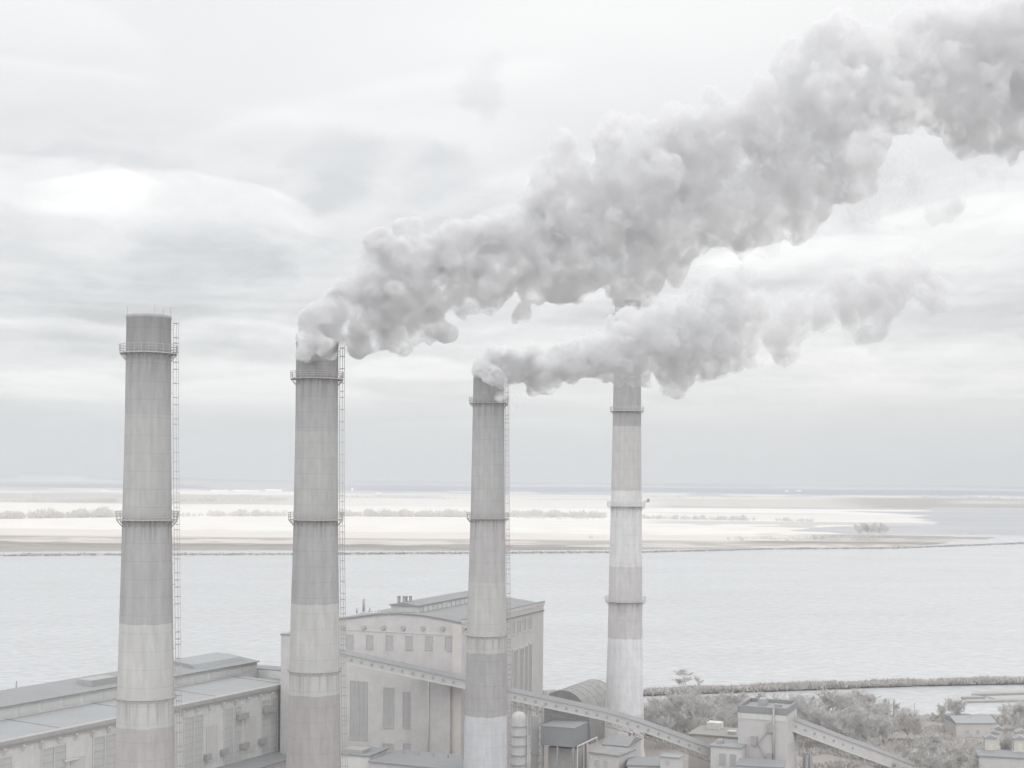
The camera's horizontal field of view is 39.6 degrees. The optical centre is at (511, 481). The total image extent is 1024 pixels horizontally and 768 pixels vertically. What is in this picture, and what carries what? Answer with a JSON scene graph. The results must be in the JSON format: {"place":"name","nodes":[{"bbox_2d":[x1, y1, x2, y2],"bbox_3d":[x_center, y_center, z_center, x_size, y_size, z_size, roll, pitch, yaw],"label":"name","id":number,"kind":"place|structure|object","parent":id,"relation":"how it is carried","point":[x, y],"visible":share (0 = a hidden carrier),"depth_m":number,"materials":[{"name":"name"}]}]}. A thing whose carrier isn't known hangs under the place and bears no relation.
{"place":"outdoors","nodes":[
{"label":"outdoors","id":0,"kind":"place"},
{"bbox_2d":[341,745,388,767],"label":"filter house","id":1,"kind":"structure","parent":0,"point":[358,756],"depth_m":304.35,"materials":[{"name":"grey paint"}]},
{"bbox_2d":[280,591,544,767],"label":"boiler house","id":2,"kind":"structure","parent":0,"point":[392,712],"depth_m":337.58,"materials":[{"name":"concrete"}]},
{"bbox_2d":[346,634,352,648],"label":"window","id":3,"kind":"structure","parent":2,"relation":"in","point":[349,637],"depth_m":340.45,"materials":[{"name":"glass"}]},
{"bbox_2d":[349,680,357,739],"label":"tall window","id":4,"kind":"structure","parent":2,"relation":"in","point":[353,731],"depth_m":339.96,"materials":[{"name":"glass"}]},
{"bbox_2d":[358,681,367,739],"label":"tall window","id":5,"kind":"structure","parent":2,"relation":"in","point":[363,685],"depth_m":339.04,"materials":[{"name":"glass"}]},
{"bbox_2d":[365,635,372,648],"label":"window","id":6,"kind":"structure","parent":2,"relation":"in","point":[369,638],"depth_m":338.55,"materials":[{"name":"glass"}]},
{"bbox_2d":[382,687,393,728],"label":"tall window","id":7,"kind":"structure","parent":2,"relation":"in","point":[388,692],"depth_m":336.65,"materials":[{"name":"glass"}]},
{"bbox_2d":[385,635,392,649],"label":"window","id":8,"kind":"structure","parent":2,"relation":"in","point":[389,638],"depth_m":336.65,"materials":[{"name":"glass"}]},
{"bbox_2d":[402,691,410,727],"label":"tall window","id":9,"kind":"structure","parent":2,"relation":"in","point":[406,712],"depth_m":335.01,"materials":[{"name":"glass"}]},
{"bbox_2d":[405,635,412,649],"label":"window","id":10,"kind":"structure","parent":2,"relation":"in","point":[408,638],"depth_m":334.77,"materials":[{"name":"glass"}]},
{"bbox_2d":[425,636,432,650],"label":"window","id":11,"kind":"structure","parent":2,"relation":"in","point":[428,639],"depth_m":333.06,"materials":[{"name":"glass"}]},
{"bbox_2d":[444,636,451,650],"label":"window","id":12,"kind":"structure","parent":2,"relation":"in","point":[448,639],"depth_m":331.19,"materials":[{"name":"glass"}]},
{"bbox_2d":[511,648,517,716],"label":"tall window","id":13,"kind":"structure","parent":2,"relation":"in","point":[514,651],"depth_m":361.88,"materials":[{"name":"glass"}]},
{"bbox_2d":[518,646,523,711],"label":"tall window","id":14,"kind":"structure","parent":2,"relation":"in","point":[521,649],"depth_m":366.51,"materials":[{"name":"glass"}]},
{"bbox_2d":[524,644,528,749],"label":"tall window","id":15,"kind":"structure","parent":2,"relation":"in","point":[525,646],"depth_m":369.92,"materials":[{"name":"glass"}]},
{"bbox_2d":[528,642,532,748],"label":"tall window","id":16,"kind":"structure","parent":2,"relation":"in","point":[530,643],"depth_m":372.37,"materials":[{"name":"glass"}]},
{"bbox_2d":[0,534,1023,714],"bbox_3d":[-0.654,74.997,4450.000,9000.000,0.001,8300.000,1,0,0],"label":"lake water","id":17,"kind":"structure","parent":0,"point":[732,617],"depth_m":833.48,"materials":[{"name":"liquid"}]},
{"bbox_2d":[643,683,1023,695],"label":"dam bank","id":18,"kind":"structure","parent":17,"relation":"in","point":[844,688],"depth_m":523.80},
{"bbox_2d":[671,669,695,684],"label":"bare tree","id":19,"kind":"object","parent":18,"relation":"on","point":[684,673],"visible":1,"depth_m":511.58,"materials":[{"name":"grey plant"}]},
{"bbox_2d":[543,675,1023,694],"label":"dam scrub","id":20,"kind":"object","parent":18,"relation":"on","point":[825,684],"visible":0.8,"depth_m":521.03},
{"bbox_2d":[0,472,1023,551],"bbox_3d":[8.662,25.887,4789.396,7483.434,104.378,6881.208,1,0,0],"label":"fields","id":21,"kind":"structure","parent":0,"point":[841,510],"depth_m":3098.88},
{"bbox_2d":[0,495,117,502],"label":"tree belt","id":22,"kind":"object","parent":21,"relation":"on","point":[86,499],"visible":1,"depth_m":3647.80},
{"bbox_2d":[0,505,121,518],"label":"tree belt","id":23,"kind":"object","parent":21,"relation":"on","point":[83,513],"visible":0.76,"depth_m":2585.52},
{"bbox_2d":[172,508,286,515],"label":"tree belt","id":24,"kind":"object","parent":21,"relation":"on","point":[243,513],"visible":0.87,"depth_m":2799.76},
{"bbox_2d":[173,495,287,501],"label":"tree belt","id":25,"kind":"object","parent":21,"relation":"on","point":[245,499],"visible":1,"depth_m":3890.35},
{"bbox_2d":[338,507,470,516],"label":"tree belt","id":26,"kind":"object","parent":21,"relation":"on","point":[405,513],"visible":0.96,"depth_m":2867.45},
{"bbox_2d":[506,508,606,517],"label":"tree belt","id":27,"kind":"object","parent":21,"relation":"on","point":[554,513],"visible":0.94,"depth_m":2919.88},
{"bbox_2d":[515,514,603,518],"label":"tree belt","id":28,"kind":"object","parent":21,"relation":"on","point":[529,517],"visible":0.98,"depth_m":2811.53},
{"bbox_2d":[642,514,754,520],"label":"tree belt","id":29,"kind":"object","parent":21,"relation":"on","point":[744,518],"visible":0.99,"depth_m":2827.94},
{"bbox_2d":[727,534,867,539],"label":"tree belt","id":30,"kind":"object","parent":21,"relation":"on","point":[770,537],"visible":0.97,"depth_m":1904.91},
{"bbox_2d":[921,494,1023,500],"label":"tree belt","id":31,"kind":"object","parent":21,"relation":"on","point":[962,496],"visible":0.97,"depth_m":4820.56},
{"bbox_2d":[0,543,1023,555],"bbox_3d":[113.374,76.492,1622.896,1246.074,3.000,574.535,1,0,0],"label":"dam bank","id":32,"kind":"structure","parent":0,"point":[505,552],"depth_m":1463.08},
{"bbox_2d":[0,542,1023,554],"bbox_3d":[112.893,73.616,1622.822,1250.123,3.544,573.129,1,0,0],"label":"dam scrub","id":33,"kind":"object","parent":32,"relation":"on","point":[389,552],"visible":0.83,"depth_m":1491.69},
{"bbox_2d":[0,0,1023,486],"label":"sky","id":34,"kind":"structure","parent":0,"point":[812,210],"materials":[{"name":"white"}]},
{"bbox_2d":[588,746,635,767],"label":"pump house","id":35,"kind":"structure","parent":0,"point":[609,757],"depth_m":311.07,"materials":[{"name":"grey concrete"}]},
{"bbox_2d":[601,734,641,756],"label":"crusher house","id":36,"kind":"structure","parent":0,"point":[633,742],"depth_m":323.61,"materials":[{"name":"concrete"}]},
{"bbox_2d":[687,720,737,767],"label":"warehouse","id":37,"kind":"structure","parent":0,"point":[711,732],"depth_m":351.51,"materials":[{"name":"grey paint"}]},
{"bbox_2d":[737,697,797,767],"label":"transfer tower","id":38,"kind":"structure","parent":0,"point":[765,727],"depth_m":331.51,"materials":[{"name":"concrete"}]},
{"bbox_2d":[526,702,1023,767],"bbox_3d":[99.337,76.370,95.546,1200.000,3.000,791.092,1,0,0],"label":"ground","id":39,"kind":"structure","parent":0,"point":[656,751],"depth_m":393.38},
{"bbox_2d":[0,652,285,767],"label":"turbine hall","id":40,"kind":"structure","parent":39,"relation":"on","point":[230,716],"depth_m":321.29,"materials":[{"name":"grey paint"}]},
{"bbox_2d":[0,754,12,767],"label":"tall window","id":41,"kind":"structure","parent":40,"relation":"in","point":[6,761],"depth_m":272.70,"materials":[{"name":"grey glass"}]},
{"bbox_2d":[41,742,66,767],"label":"tall window","id":42,"kind":"structure","parent":40,"relation":"in","point":[53,756],"depth_m":283.49,"materials":[{"name":"grey glass"}]},
{"bbox_2d":[92,732,115,767],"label":"tall window","id":43,"kind":"structure","parent":40,"relation":"in","point":[103,746],"depth_m":296.08,"materials":[{"name":"grey glass"}]},
{"bbox_2d":[183,713,203,767],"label":"tall window","id":44,"kind":"structure","parent":40,"relation":"in","point":[193,725],"depth_m":321.39,"materials":[{"name":"grey glass"}]},
{"bbox_2d":[223,704,242,765],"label":"tall window","id":45,"kind":"structure","parent":40,"relation":"in","point":[232,728],"depth_m":334.03,"materials":[{"name":"grey glass"}]},
{"bbox_2d":[260,696,278,754],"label":"tall window","id":46,"kind":"structure","parent":40,"relation":"in","point":[269,721],"depth_m":346.70,"materials":[{"name":"grey glass"}]},
{"bbox_2d":[114,306,182,767],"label":"industrial chimney","id":47,"kind":"object","parent":39,"relation":"on","point":[145,697],"visible":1,"depth_m":197.09,"materials":[{"name":"concrete"}]},
{"bbox_2d":[286,332,347,767],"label":"industrial chimney","id":48,"kind":"object","parent":39,"relation":"on","point":[314,669],"visible":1,"depth_m":228.81,"materials":[{"name":"concrete"}]},
{"bbox_2d":[368,749,463,767],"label":"switch room","id":49,"kind":"object","parent":39,"relation":"on","point":[401,758],"visible":0.93,"depth_m":300.72,"materials":[{"name":"concrete"}]},
{"bbox_2d":[464,368,511,767],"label":"industrial chimney","id":50,"kind":"object","parent":39,"relation":"on","point":[485,723],"visible":1,"depth_m":288.84,"materials":[{"name":"concrete"}]},
{"bbox_2d":[511,711,529,767],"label":"silo","id":51,"kind":"object","parent":39,"relation":"on","point":[519,729],"visible":0.91,"depth_m":316.54,"materials":[{"name":"metal"}]},
{"bbox_2d":[339,648,710,767],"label":"conveyor gallery","id":52,"kind":"object","parent":39,"relation":"on","point":[558,704],"visible":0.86,"depth_m":328.06,"materials":[{"name":"metal"}]},
{"bbox_2d":[530,715,538,767],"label":"steel column","id":53,"kind":"structure","parent":39,"relation":"on","point":[534,752],"depth_m":323.40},
{"bbox_2d":[540,719,587,767],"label":"coal bunker","id":54,"kind":"object","parent":39,"relation":"on","point":[563,739],"visible":0.97,"depth_m":322.46,"materials":[{"name":"metal"}]},
{"bbox_2d":[544,679,605,743],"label":"coal store","id":55,"kind":"structure","parent":39,"relation":"on","point":[592,691],"depth_m":407.08,"materials":[{"name":"metal"}]},
{"bbox_2d":[605,296,649,756],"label":"industrial chimney","id":56,"kind":"object","parent":39,"relation":"on","point":[624,680],"visible":0.97,"depth_m":376.48,"materials":[{"name":"concrete"}]},
{"bbox_2d":[626,756,659,767],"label":"flat shed","id":57,"kind":"structure","parent":39,"relation":"on","point":[641,762],"depth_m":308.22,"materials":[{"name":"grey paint"}]},
{"bbox_2d":[644,703,667,746],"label":"bare tree","id":58,"kind":"object","parent":39,"relation":"on","point":[647,716],"visible":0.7,"depth_m":397.17,"materials":[{"name":"grey plant"}]},
{"bbox_2d":[645,693,666,711],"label":"bare tree","id":59,"kind":"object","parent":39,"relation":"on","point":[651,701],"visible":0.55,"depth_m":417.57,"materials":[{"name":"grey plant"}]},
{"bbox_2d":[656,716,679,749],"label":"bare tree","id":60,"kind":"object","parent":39,"relation":"on","point":[664,720],"visible":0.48,"depth_m":394.82,"materials":[{"name":"grey plant"}]},
{"bbox_2d":[659,753,683,767],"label":"cabin","id":61,"kind":"object","parent":39,"relation":"on","point":[668,760],"visible":1,"depth_m":299.40,"materials":[{"name":"concrete"}]},
{"bbox_2d":[671,709,686,732],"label":"bare tree","id":62,"kind":"object","parent":39,"relation":"on","point":[679,717],"visible":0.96,"depth_m":402.87,"materials":[{"name":"grey plant"}]},
{"bbox_2d":[671,692,699,726],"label":"bare tree","id":63,"kind":"object","parent":39,"relation":"on","point":[683,696],"visible":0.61,"depth_m":424.47,"materials":[{"name":"grey plant"}]},
{"bbox_2d":[677,702,694,728],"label":"bare tree","id":64,"kind":"object","parent":39,"relation":"on","point":[684,707],"visible":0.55,"depth_m":410.88,"materials":[{"name":"grey plant"}]},
{"bbox_2d":[683,712,706,730],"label":"bare tree","id":65,"kind":"object","parent":39,"relation":"on","point":[698,721],"visible":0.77,"depth_m":397.64,"materials":[{"name":"grey plant"}]},
{"bbox_2d":[684,694,714,716],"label":"bare tree","id":66,"kind":"object","parent":39,"relation":"on","point":[697,702],"visible":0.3,"depth_m":417.34,"materials":[{"name":"grey plant"}]},
{"bbox_2d":[688,693,716,725],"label":"bare tree","id":67,"kind":"object","parent":39,"relation":"on","point":[699,708],"visible":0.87,"depth_m":408.64,"materials":[{"name":"grey plant"}]},
{"bbox_2d":[645,710,797,735],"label":"undergrowth","id":68,"kind":"object","parent":39,"relation":"on","point":[714,714],"visible":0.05,"depth_m":436.46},
{"bbox_2d":[712,707,735,727],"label":"bare tree","id":69,"kind":"object","parent":39,"relation":"on","point":[726,722],"visible":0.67,"depth_m":399.10,"materials":[{"name":"grey plant"}]},
{"bbox_2d":[709,738,746,767],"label":"annex building","id":70,"kind":"structure","parent":39,"relation":"on","point":[727,753],"depth_m":330.06,"materials":[{"name":"grey paint"}]},
{"bbox_2d":[719,753,725,765],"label":"window","id":71,"kind":"structure","parent":70,"relation":"in","point":[722,756],"depth_m":329.90,"materials":[{"name":"grey glass"}]},
{"bbox_2d":[729,754,735,766],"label":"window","id":72,"kind":"structure","parent":70,"relation":"in","point":[732,757],"depth_m":329.01,"materials":[{"name":"grey glass"}]},
{"bbox_2d":[718,690,747,727],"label":"bare tree","id":73,"kind":"object","parent":39,"relation":"on","point":[735,698],"visible":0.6,"depth_m":424.84,"materials":[{"name":"grey plant"}]},
{"bbox_2d":[737,758,784,767],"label":"flat shed","id":74,"kind":"structure","parent":39,"relation":"on","point":[754,763],"depth_m":317.81,"materials":[{"name":"grey paint"}]},
{"bbox_2d":[798,698,823,721],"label":"bare tree","id":75,"kind":"object","parent":39,"relation":"on","point":[802,713],"visible":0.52,"depth_m":415.85,"materials":[{"name":"grey plant"}]},
{"bbox_2d":[803,696,830,714],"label":"bare tree","id":76,"kind":"object","parent":39,"relation":"on","point":[825,706],"visible":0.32,"depth_m":413.23,"materials":[{"name":"grey plant"}]},
{"bbox_2d":[803,704,831,745],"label":"bare tree","id":77,"kind":"object","parent":39,"relation":"on","point":[812,715],"visible":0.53,"depth_m":402.15,"materials":[{"name":"grey plant"}]},
{"bbox_2d":[808,704,827,743],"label":"bare tree","id":78,"kind":"object","parent":39,"relation":"on","point":[814,719],"visible":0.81,"depth_m":399.16,"materials":[{"name":"grey plant"}]},
{"bbox_2d":[814,687,836,710],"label":"bare tree","id":79,"kind":"object","parent":39,"relation":"on","point":[825,695],"visible":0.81,"depth_m":446.89,"materials":[{"name":"grey plant"}]},
{"bbox_2d":[814,712,843,747],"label":"bare tree","id":80,"kind":"object","parent":39,"relation":"on","point":[827,719],"visible":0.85,"depth_m":398.31,"materials":[{"name":"grey plant"}]},
{"bbox_2d":[824,692,848,714],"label":"bare tree","id":81,"kind":"object","parent":39,"relation":"on","point":[839,698],"visible":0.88,"depth_m":434.85,"materials":[{"name":"grey plant"}]},
{"bbox_2d":[831,721,862,741],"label":"bare tree","id":82,"kind":"object","parent":39,"relation":"on","point":[846,730],"visible":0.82,"depth_m":393.61,"materials":[{"name":"grey plant"}]},
{"bbox_2d":[793,717,916,767],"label":"conveyor gallery","id":83,"kind":"object","parent":39,"relation":"on","point":[827,737],"visible":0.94,"depth_m":342.56,"materials":[{"name":"metal"}]},
{"bbox_2d":[838,701,874,740],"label":"bare tree","id":84,"kind":"object","parent":39,"relation":"on","point":[853,709],"visible":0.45,"depth_m":397.60,"materials":[{"name":"grey plant"}]},
{"bbox_2d":[845,705,871,740],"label":"bare tree","id":85,"kind":"object","parent":39,"relation":"on","point":[855,718],"visible":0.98,"depth_m":393.42,"materials":[{"name":"grey plant"}]},
{"bbox_2d":[847,713,882,743],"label":"bare tree","id":86,"kind":"object","parent":39,"relation":"on","point":[863,727],"visible":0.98,"depth_m":392.30,"materials":[{"name":"grey plant"}]},
{"bbox_2d":[857,699,882,714],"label":"bare tree","id":87,"kind":"object","parent":39,"relation":"on","point":[867,704],"visible":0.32,"depth_m":417.89,"materials":[{"name":"grey plant"}]},
{"bbox_2d":[874,716,896,746],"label":"bare tree","id":88,"kind":"object","parent":39,"relation":"on","point":[888,725],"visible":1,"depth_m":393.47,"materials":[{"name":"grey plant"}]},
{"bbox_2d":[877,700,893,718],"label":"bare tree","id":89,"kind":"object","parent":39,"relation":"on","point":[886,709],"visible":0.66,"depth_m":429.74,"materials":[{"name":"grey plant"}]},
{"bbox_2d":[893,740,913,756],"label":"bare tree","id":90,"kind":"object","parent":39,"relation":"on","point":[900,745],"visible":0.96,"depth_m":377.13,"materials":[{"name":"grey plant"}]},
{"bbox_2d":[894,709,918,740],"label":"bare tree","id":91,"kind":"object","parent":39,"relation":"on","point":[904,715],"visible":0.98,"depth_m":406.13,"materials":[{"name":"grey plant"}]},
{"bbox_2d":[797,713,1023,767],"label":"undergrowth","id":92,"kind":"object","parent":39,"relation":"on","point":[852,764],"visible":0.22,"depth_m":401.65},
{"bbox_2d":[875,729,949,740],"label":"gravel patch","id":93,"kind":"object","parent":39,"relation":"on","point":[903,735],"visible":0.36,"depth_m":419.45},
{"bbox_2d":[903,714,928,740],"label":"bare tree","id":94,"kind":"object","parent":39,"relation":"on","point":[916,724],"visible":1,"depth_m":404.41,"materials":[{"name":"grey plant"}]},
{"bbox_2d":[910,738,934,760],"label":"bare tree","id":95,"kind":"object","parent":39,"relation":"on","point":[922,748],"visible":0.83,"depth_m":372.87,"materials":[{"name":"grey plant"}]},
{"bbox_2d":[915,750,945,767],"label":"bare tree","id":96,"kind":"object","parent":39,"relation":"on","point":[927,761],"visible":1,"depth_m":354.70,"materials":[{"name":"grey plant"}]},
{"bbox_2d":[921,729,944,752],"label":"bare tree","id":97,"kind":"object","parent":39,"relation":"on","point":[934,738],"visible":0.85,"depth_m":375.38,"materials":[{"name":"grey plant"}]},
{"bbox_2d":[922,753,949,767],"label":"bare tree","id":98,"kind":"object","parent":39,"relation":"on","point":[935,765],"visible":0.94,"depth_m":354.30,"materials":[{"name":"grey plant"}]},
{"bbox_2d":[938,755,959,767],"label":"bare tree","id":99,"kind":"object","parent":39,"relation":"on","point":[948,761],"visible":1,"depth_m":350.28,"materials":[{"name":"grey plant"}]},
{"bbox_2d":[943,697,962,713],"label":"bare tree","id":100,"kind":"object","parent":39,"relation":"on","point":[955,704],"visible":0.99,"depth_m":439.89,"materials":[{"name":"grey plant"}]},
{"bbox_2d":[952,743,970,766],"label":"bare tree","id":101,"kind":"object","parent":39,"relation":"on","point":[956,752],"visible":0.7,"depth_m":365.90,"materials":[{"name":"grey plant"}]},
{"bbox_2d":[945,714,996,736],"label":"bungalow","id":102,"kind":"object","parent":39,"relation":"on","point":[970,725],"visible":0.99,"depth_m":418.66,"materials":[{"name":"paint"}]},
{"bbox_2d":[963,748,981,767],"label":"bare tree","id":103,"kind":"object","parent":39,"relation":"on","point":[975,757],"visible":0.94,"depth_m":346.21,"materials":[{"name":"grey plant"}]},
{"bbox_2d":[982,733,997,749],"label":"kiosk","id":104,"kind":"object","parent":39,"relation":"on","point":[989,741],"visible":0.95,"depth_m":351.77,"materials":[{"name":"concrete"}]},
{"bbox_2d":[986,729,1000,749],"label":"kiosk","id":105,"kind":"object","parent":39,"relation":"on","point":[994,732],"visible":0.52,"depth_m":367.62,"materials":[{"name":"metal"}]},
{"bbox_2d":[975,748,1023,767],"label":"long garage","id":106,"kind":"structure","parent":39,"relation":"on","point":[998,758],"depth_m":344.38,"materials":[{"name":"brick"}]},
{"bbox_2d":[996,705,1011,726],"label":"bare tree","id":107,"kind":"object","parent":39,"relation":"on","point":[1006,712],"visible":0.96,"depth_m":422.38,"materials":[{"name":"grey plant"}]},
{"bbox_2d":[999,733,1011,749],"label":"bare tree","id":108,"kind":"object","parent":39,"relation":"on","point":[1005,740],"visible":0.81,"depth_m":376.80,"materials":[{"name":"grey plant"}]},
{"bbox_2d":[1007,712,1023,728],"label":"bare tree","id":109,"kind":"object","parent":39,"relation":"on","point":[1015,720],"visible":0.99,"depth_m":416.01,"materials":[{"name":"grey plant"}]},
{"bbox_2d":[1011,734,1023,751],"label":"kiosk","id":110,"kind":"object","parent":39,"relation":"on","point":[1017,742],"visible":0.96,"depth_m":349.86,"materials":[{"name":"concrete"}]},
{"bbox_2d":[961,691,1023,702],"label":"pier","id":111,"kind":"structure","parent":0,"point":[997,697],"depth_m":500.79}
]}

